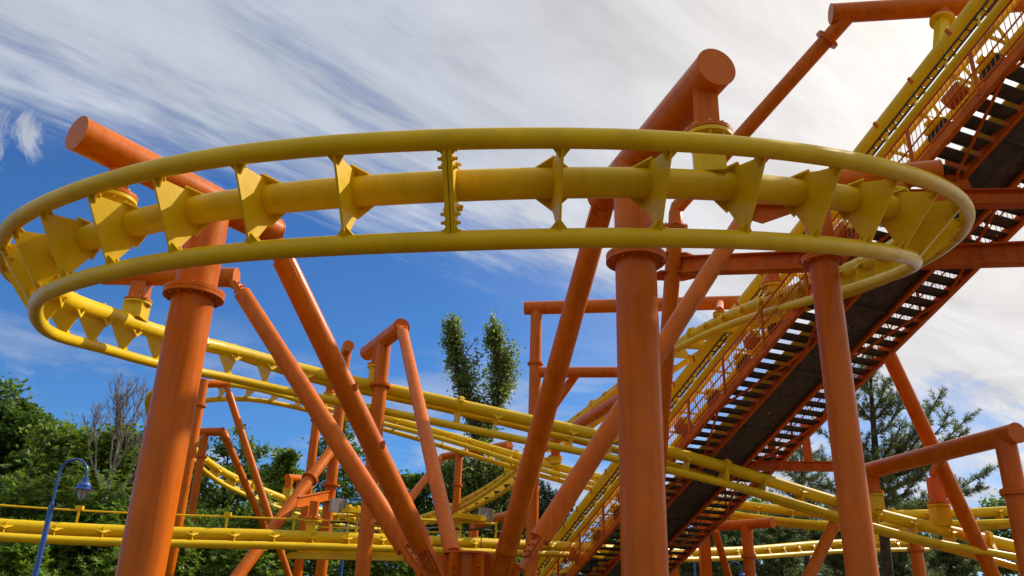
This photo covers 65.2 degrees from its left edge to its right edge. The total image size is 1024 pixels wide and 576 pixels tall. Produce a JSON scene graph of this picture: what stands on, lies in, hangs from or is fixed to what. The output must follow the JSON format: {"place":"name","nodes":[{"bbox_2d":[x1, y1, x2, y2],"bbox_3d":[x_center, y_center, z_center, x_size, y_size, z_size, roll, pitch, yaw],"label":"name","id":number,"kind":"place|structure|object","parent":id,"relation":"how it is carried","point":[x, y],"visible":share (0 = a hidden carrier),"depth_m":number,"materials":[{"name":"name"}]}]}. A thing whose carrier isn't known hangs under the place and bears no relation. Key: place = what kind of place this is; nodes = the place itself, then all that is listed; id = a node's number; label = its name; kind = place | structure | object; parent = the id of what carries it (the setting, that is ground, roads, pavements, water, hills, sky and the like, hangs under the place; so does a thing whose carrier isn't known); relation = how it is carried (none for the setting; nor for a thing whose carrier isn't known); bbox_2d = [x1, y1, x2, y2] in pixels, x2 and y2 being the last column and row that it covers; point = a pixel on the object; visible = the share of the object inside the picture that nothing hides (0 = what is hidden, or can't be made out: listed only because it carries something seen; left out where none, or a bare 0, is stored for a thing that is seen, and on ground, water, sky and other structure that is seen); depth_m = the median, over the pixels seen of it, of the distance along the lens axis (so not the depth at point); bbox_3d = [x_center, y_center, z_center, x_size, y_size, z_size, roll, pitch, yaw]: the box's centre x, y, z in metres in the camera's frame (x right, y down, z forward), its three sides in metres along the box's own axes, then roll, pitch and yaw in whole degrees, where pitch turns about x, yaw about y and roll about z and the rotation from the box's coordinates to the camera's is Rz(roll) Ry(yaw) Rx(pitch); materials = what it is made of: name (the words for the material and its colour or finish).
{"place":"outdoors","nodes":[
{"label":"outdoors","id":0,"kind":"place"},
{"bbox_2d":[0,0,1023,575],"label":"sky","id":1,"kind":"structure","parent":0,"point":[169,77],"materials":[{"name":"blue"}]},
{"bbox_2d":[957,489,1019,575],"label":"broadleaf tree","id":2,"kind":"object","parent":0,"point":[993,502],"visible":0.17,"depth_m":44.01,"materials":[{"name":"green plant"}]},
{"bbox_3d":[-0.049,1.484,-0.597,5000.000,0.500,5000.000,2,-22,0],"label":"ground","id":3,"kind":"structure","parent":0,"visible":0},
{"bbox_2d":[0,459,52,575],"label":"shrub","id":4,"kind":"object","parent":3,"relation":"on","point":[5,499],"visible":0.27,"depth_m":24.78,"materials":[{"name":"green plant"}]},
{"bbox_2d":[0,518,62,575],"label":"shrub","id":5,"kind":"object","parent":3,"relation":"on","point":[18,565],"visible":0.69,"depth_m":21.37,"materials":[{"name":"green plant"}]},
{"bbox_2d":[0,450,95,575],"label":"shrub","id":6,"kind":"object","parent":3,"relation":"on","point":[38,499],"visible":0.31,"depth_m":25.77,"materials":[{"name":"green plant"}]},
{"bbox_2d":[0,372,99,519],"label":"broadleaf tree","id":7,"kind":"object","parent":3,"relation":"on","point":[15,410],"visible":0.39,"depth_m":37.25,"materials":[{"name":"green plant"}]},
{"bbox_2d":[32,458,96,575],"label":"street lamp","id":8,"kind":"object","parent":3,"relation":"on","point":[83,488],"visible":1,"depth_m":17.34,"materials":[{"name":"blue metal"}]},
{"bbox_2d":[32,465,130,575],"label":"shrub","id":9,"kind":"object","parent":3,"relation":"on","point":[76,552],"visible":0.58,"depth_m":24.75,"materials":[{"name":"green plant"}]},
{"bbox_2d":[65,547,119,575],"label":"shrub","id":10,"kind":"object","parent":3,"relation":"on","point":[109,570],"visible":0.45,"depth_m":23.16,"materials":[{"name":"green plant"}]},
{"bbox_2d":[0,409,193,520],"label":"broadleaf tree","id":11,"kind":"object","parent":3,"relation":"on","point":[57,448],"visible":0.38,"depth_m":33.11,"materials":[{"name":"green plant"}]},
{"bbox_2d":[62,481,132,571],"bbox_3d":[-13.162,9.091,26.056,4.350,5.556,3.373,-9,-24,25],"label":"shrub","id":12,"kind":"object","parent":3,"relation":"on","point":[120,518],"visible":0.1,"depth_m":26.25,"materials":[{"name":"green plant"}]},
{"bbox_2d":[80,369,149,565],"bbox_3d":[-14.378,7.683,29.075,3.566,9.778,1.793,2,-22,0],"label":"bare tree","id":13,"kind":"object","parent":3,"relation":"on","point":[119,408],"visible":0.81,"depth_m":29.91,"materials":[{"name":"grey plant"}]},
{"bbox_2d":[109,507,205,575],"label":"shrub","id":14,"kind":"object","parent":3,"relation":"on","point":[189,568],"visible":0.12,"depth_m":28.26,"materials":[{"name":"green plant"}]},
{"bbox_2d":[175,505,241,575],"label":"shrub","id":15,"kind":"object","parent":3,"relation":"on","point":[203,555],"visible":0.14,"depth_m":30.28,"materials":[{"name":"green plant"}]},
{"bbox_2d":[185,490,237,575],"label":"broadleaf tree","id":16,"kind":"object","parent":3,"relation":"on","point":[208,513],"visible":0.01,"depth_m":45.88,"materials":[{"name":"green plant"}]},
{"bbox_2d":[177,427,267,574],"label":"support frame","id":17,"kind":"object","parent":3,"relation":"on","point":[204,435],"visible":0.59,"depth_m":30.61,"materials":[{"name":"orange paint"}]},
{"bbox_2d":[165,378,291,575],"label":"support frame","id":18,"kind":"object","parent":3,"relation":"on","point":[204,385],"visible":0.69,"depth_m":27.71,"materials":[{"name":"orange paint"}]},
{"bbox_2d":[187,424,273,526],"bbox_3d":[-14.488,11.579,38.892,4.769,9.933,5.675,11,-24,-22],"label":"broadleaf tree","id":19,"kind":"object","parent":3,"relation":"on","point":[258,452],"visible":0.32,"depth_m":39.62,"materials":[{"name":"green plant"}]},
{"bbox_2d":[198,484,277,557],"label":"broadleaf tree","id":20,"kind":"object","parent":3,"relation":"on","point":[244,507],"visible":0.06,"depth_m":56.35,"materials":[{"name":"green plant"}]},
{"bbox_2d":[196,493,280,575],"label":"shrub","id":21,"kind":"object","parent":3,"relation":"on","point":[222,511],"visible":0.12,"depth_m":31.44,"materials":[{"name":"green plant"}]},
{"bbox_2d":[200,526,284,575],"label":"shrub","id":22,"kind":"object","parent":3,"relation":"on","point":[228,561],"visible":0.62,"depth_m":26.83,"materials":[{"name":"green plant"}]},
{"bbox_2d":[65,116,444,575],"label":"support frame","id":23,"kind":"object","parent":3,"relation":"on","point":[194,296],"visible":0.66,"depth_m":9.84,"materials":[{"name":"orange paint"}]},
{"bbox_2d":[101,267,421,575],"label":"support frame","id":24,"kind":"object","parent":3,"relation":"on","point":[137,301],"visible":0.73,"depth_m":14.58,"materials":[{"name":"orange paint"}]},
{"bbox_2d":[240,482,307,575],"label":"shrub","id":25,"kind":"object","parent":3,"relation":"on","point":[286,526],"visible":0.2,"depth_m":31.90,"materials":[{"name":"green plant"}]},
{"bbox_2d":[259,446,316,568],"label":"broadleaf tree","id":26,"kind":"object","parent":3,"relation":"on","point":[286,461],"visible":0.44,"depth_m":43.65,"materials":[{"name":"green plant"}]},
{"bbox_2d":[230,340,353,575],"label":"support frame","id":27,"kind":"object","parent":3,"relation":"on","point":[305,498],"visible":0.7,"depth_m":27.07,"materials":[{"name":"orange paint"}]},
{"bbox_2d":[0,497,929,561],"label":"roller coaster track","id":28,"kind":"structure","parent":27,"relation":"on","point":[322,545],"depth_m":22.39,"materials":[{"name":"yellow metal"}]},
{"bbox_2d":[282,474,301,562],"bbox_3d":[-10.152,11.929,35.839,0.558,7.203,1.787,0,-22,6],"label":"support frame","id":29,"kind":"object","parent":3,"relation":"on","point":[289,480],"visible":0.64,"depth_m":36.30,"materials":[{"name":"orange paint"}]},
{"bbox_2d":[275,505,342,575],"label":"shrub","id":30,"kind":"object","parent":3,"relation":"on","point":[330,563],"visible":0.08,"depth_m":32.59,"materials":[{"name":"green plant"}]},
{"bbox_2d":[285,490,374,575],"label":"broadleaf tree","id":31,"kind":"object","parent":3,"relation":"on","point":[311,561],"visible":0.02,"depth_m":57.63,"materials":[{"name":"green plant"}]},
{"bbox_2d":[301,422,383,531],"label":"broadleaf tree","id":32,"kind":"object","parent":3,"relation":"on","point":[347,492],"visible":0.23,"depth_m":41.52,"materials":[{"name":"green plant"}]},
{"bbox_2d":[308,518,378,575],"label":"shrub","id":33,"kind":"object","parent":3,"relation":"on","point":[346,565],"visible":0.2,"depth_m":33.66,"materials":[{"name":"green plant"}]},
{"bbox_2d":[339,498,361,575],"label":"street lamp","id":34,"kind":"object","parent":3,"relation":"on","point":[341,568],"visible":0.21,"depth_m":29.35,"materials":[{"name":"blue metal"}]},
{"bbox_2d":[344,560,414,575],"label":"shrub","id":35,"kind":"object","parent":3,"relation":"on","point":[403,566],"visible":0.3,"depth_m":34.26,"materials":[{"name":"green plant"}]},
{"bbox_2d":[340,469,464,561],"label":"broadleaf tree","id":36,"kind":"object","parent":3,"relation":"on","point":[410,481],"visible":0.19,"depth_m":49.23,"materials":[{"name":"green plant"}]},
{"bbox_2d":[377,497,428,575],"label":"broadleaf tree","id":37,"kind":"object","parent":3,"relation":"on","point":[392,567],"visible":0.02,"depth_m":61.07,"materials":[{"name":"green plant"}]},
{"bbox_2d":[354,318,459,575],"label":"support frame","id":38,"kind":"object","parent":3,"relation":"on","point":[376,350],"visible":0.95,"depth_m":18.74,"materials":[{"name":"orange paint"}]},
{"bbox_2d":[405,519,467,575],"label":"shrub","id":39,"kind":"object","parent":3,"relation":"on","point":[456,525],"depth_m":36.70,"materials":[{"name":"green plant"}]},
{"bbox_2d":[378,441,512,534],"bbox_3d":[-2.671,11.420,36.420,5.127,9.038,6.125,-8,-24,22],"label":"support frame","id":40,"kind":"object","parent":3,"relation":"on","point":[457,485],"visible":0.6,"depth_m":39.51,"materials":[{"name":"orange paint"}]},
{"bbox_2d":[415,550,519,575],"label":"strut hub","id":41,"kind":"object","parent":3,"relation":"on","point":[464,563],"visible":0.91,"depth_m":12.34,"materials":[{"name":"orange paint"}]},
{"bbox_2d":[423,309,525,538],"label":"poplar tree","id":42,"kind":"object","parent":3,"relation":"on","point":[477,474],"visible":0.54,"depth_m":49.61,"materials":[{"name":"green plant"}]},
{"bbox_2d":[469,511,506,537],"bbox_3d":[-0.461,10.410,32.180,0.563,2.948,4.275,16,-26,-32],"label":"support frame","id":43,"kind":"object","parent":3,"relation":"on","point":[499,517],"visible":0.32,"depth_m":33.29,"materials":[{"name":"orange paint"}]},
{"bbox_2d":[466,531,524,575],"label":"shrub","id":44,"kind":"object","parent":3,"relation":"on","point":[517,559],"visible":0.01,"depth_m":36.20,"materials":[{"name":"green plant"}]},
{"bbox_2d":[518,556,568,575],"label":"shrub","id":45,"kind":"object","parent":3,"relation":"on","point":[543,569],"visible":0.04,"depth_m":36.83,"materials":[{"name":"green plant"}]},
{"bbox_2d":[521,479,585,573],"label":"spruce tree","id":46,"kind":"object","parent":3,"relation":"on","point":[546,495],"visible":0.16,"depth_m":43.56,"materials":[{"name":"green plant"}]},
{"bbox_2d":[546,394,617,463],"bbox_3d":[2.673,8.517,27.787,0.780,8.306,12.396,7,-22,-12],"label":"support frame","id":47,"kind":"object","parent":3,"relation":"on","point":[593,416],"visible":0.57,"depth_m":28.49,"materials":[{"name":"orange paint"}]},
{"bbox_2d":[144,383,1010,532],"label":"roller coaster track","id":48,"kind":"structure","parent":47,"relation":"on","point":[490,451],"depth_m":32.37,"materials":[{"name":"yellow metal"}]},
{"bbox_2d":[489,49,735,575],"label":"support frame","id":49,"kind":"object","parent":3,"relation":"on","point":[689,102],"visible":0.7,"depth_m":9.35,"materials":[{"name":"orange paint"}]},
{"bbox_2d":[567,510,680,574],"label":"broadleaf tree","id":50,"kind":"object","parent":3,"relation":"on","point":[597,562],"visible":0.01,"depth_m":59.37,"materials":[{"name":"green plant"}]},
{"bbox_2d":[524,295,762,575],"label":"support frame","id":51,"kind":"object","parent":3,"relation":"on","point":[537,310],"visible":0.56,"depth_m":26.85,"materials":[{"name":"orange paint"}]},
{"bbox_2d":[0,127,1018,571],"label":"roller coaster track","id":52,"kind":"structure","parent":51,"relation":"on","point":[46,281],"depth_m":8.51,"materials":[{"name":"yellow metal"}]},
{"bbox_2d":[669,562,678,575],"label":"support frame","id":53,"kind":"object","parent":3,"relation":"on","point":[675,572],"depth_m":30.67,"materials":[{"name":"orange paint"}]},
{"bbox_2d":[672,532,698,574],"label":"pine tree","id":54,"kind":"object","parent":3,"relation":"on","point":[685,566],"visible":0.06,"depth_m":49.13,"materials":[{"name":"green plant"}]},
{"bbox_2d":[693,562,695,575],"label":"street lamp","id":55,"kind":"object","parent":3,"relation":"on","point":[694,566],"visible":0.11,"depth_m":41.72,"materials":[{"name":"blue metal"}]},
{"bbox_2d":[698,513,712,575],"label":"support frame","id":56,"kind":"object","parent":3,"relation":"on","point":[705,559],"visible":0.44,"depth_m":27.84,"materials":[{"name":"orange paint"}]},
{"bbox_2d":[679,507,743,575],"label":"pine tree","id":57,"kind":"object","parent":3,"relation":"on","point":[719,566],"visible":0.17,"depth_m":49.11,"materials":[{"name":"green plant"}]},
{"bbox_2d":[729,561,743,575],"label":"street lamp","id":58,"kind":"object","parent":3,"relation":"on","point":[741,573],"visible":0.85,"depth_m":42.06,"materials":[{"name":"blue metal"}]},
{"bbox_2d":[699,495,777,575],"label":"pine tree","id":59,"kind":"object","parent":3,"relation":"on","point":[733,542],"visible":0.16,"depth_m":51.31,"materials":[{"name":"green plant"}]},
{"bbox_2d":[707,517,775,575],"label":"support frame","id":60,"kind":"object","parent":3,"relation":"on","point":[746,527],"visible":0.85,"depth_m":26.07,"materials":[{"name":"orange paint"}]},
{"bbox_2d":[698,483,798,575],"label":"broadleaf tree","id":61,"kind":"object","parent":3,"relation":"on","point":[756,500],"visible":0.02,"depth_m":62.21,"materials":[{"name":"green plant"}]},
{"bbox_2d":[519,160,1023,570],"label":"support frame","id":62,"kind":"object","parent":3,"relation":"on","point":[565,498],"visible":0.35,"depth_m":14.59,"materials":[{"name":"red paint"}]},
{"bbox_2d":[545,0,1023,575],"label":"stairway","id":63,"kind":"object","parent":3,"relation":"on","point":[993,130],"visible":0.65,"depth_m":19.14,"materials":[{"name":"red paint"}]},
{"bbox_2d":[755,513,818,575],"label":"pine tree","id":64,"kind":"object","parent":3,"relation":"on","point":[767,536],"visible":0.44,"depth_m":51.12,"materials":[{"name":"green plant"}]},
{"bbox_2d":[745,424,832,471],"bbox_3d":[7.604,7.115,22.124,3.752,6.980,0.478,0,-22,5],"label":"support frame","id":65,"kind":"object","parent":3,"relation":"on","point":[807,464],"visible":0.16,"depth_m":22.93,"materials":[{"name":"red paint"}]},
{"bbox_2d":[743,440,834,567],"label":"pine tree","id":66,"kind":"object","parent":3,"relation":"on","point":[805,534],"visible":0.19,"depth_m":43.57,"materials":[{"name":"green plant"}]},
{"bbox_2d":[754,496,843,575],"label":"broadleaf tree","id":67,"kind":"object","parent":3,"relation":"on","point":[815,537],"visible":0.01,"depth_m":59.37,"materials":[{"name":"green plant"}]},
{"bbox_2d":[606,116,1023,575],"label":"panel","id":68,"kind":"object","parent":3,"relation":"on","point":[1001,165],"visible":0.56,"depth_m":20.27,"materials":[{"name":"grey metal"}]},
{"bbox_2d":[802,521,839,575],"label":"support frame","id":69,"kind":"object","parent":3,"relation":"on","point":[819,554],"visible":1,"depth_m":20.52,"materials":[{"name":"orange paint"}]},
{"bbox_2d":[657,0,1023,479],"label":"support frame","id":70,"kind":"object","parent":3,"relation":"on","point":[680,265],"visible":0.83,"depth_m":19.18,"materials":[{"name":"orange paint"}]},
{"bbox_2d":[524,0,1023,575],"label":"lift track","id":71,"kind":"structure","parent":70,"relation":"attached to","point":[934,62],"depth_m":18.91,"materials":[{"name":"yellow paint"},{"name":"dark metal"}]},
{"bbox_2d":[668,169,1023,575],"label":"stairway","id":72,"kind":"object","parent":3,"relation":"on","point":[1012,227],"visible":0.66,"depth_m":20.27,"materials":[{"name":"red paint"}]},
{"bbox_2d":[817,519,878,575],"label":"pine tree","id":73,"kind":"object","parent":3,"relation":"on","point":[834,562],"visible":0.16,"depth_m":47.63,"materials":[{"name":"green plant"}]},
{"bbox_2d":[801,159,943,575],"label":"support frame","id":74,"kind":"object","parent":3,"relation":"on","point":[855,521],"visible":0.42,"depth_m":9.36,"materials":[{"name":"orange paint"}]},
{"bbox_2d":[795,346,998,575],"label":"pine tree","id":75,"kind":"object","parent":3,"relation":"on","point":[907,477],"visible":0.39,"depth_m":29.74,"materials":[{"name":"green plant"}]},
{"bbox_2d":[876,538,946,575],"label":"pine tree","id":76,"kind":"object","parent":3,"relation":"on","point":[900,560],"visible":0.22,"depth_m":45.43,"materials":[{"name":"green plant"}]},
{"bbox_2d":[906,543,926,575],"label":"support frame","id":77,"kind":"object","parent":3,"relation":"on","point":[917,559],"visible":0.91,"depth_m":29.62,"materials":[{"name":"orange paint"}]},
{"bbox_2d":[878,346,1000,575],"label":"support frame","id":78,"kind":"object","parent":3,"relation":"on","point":[945,474],"visible":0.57,"depth_m":21.01,"materials":[{"name":"orange paint"}]},
{"bbox_2d":[865,422,1023,575],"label":"support frame","id":79,"kind":"object","parent":3,"relation":"on","point":[1003,441],"visible":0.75,"depth_m":18.32,"materials":[{"name":"orange paint"}]},
{"bbox_2d":[899,518,999,575],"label":"broadleaf tree","id":80,"kind":"object","parent":3,"relation":"on","point":[927,534],"depth_m":59.78,"materials":[{"name":"green plant"}]},
{"bbox_2d":[924,533,980,575],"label":"pine tree","id":81,"kind":"object","parent":3,"relation":"on","point":[964,566],"visible":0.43,"depth_m":49.42,"materials":[{"name":"green plant"}]}
]}

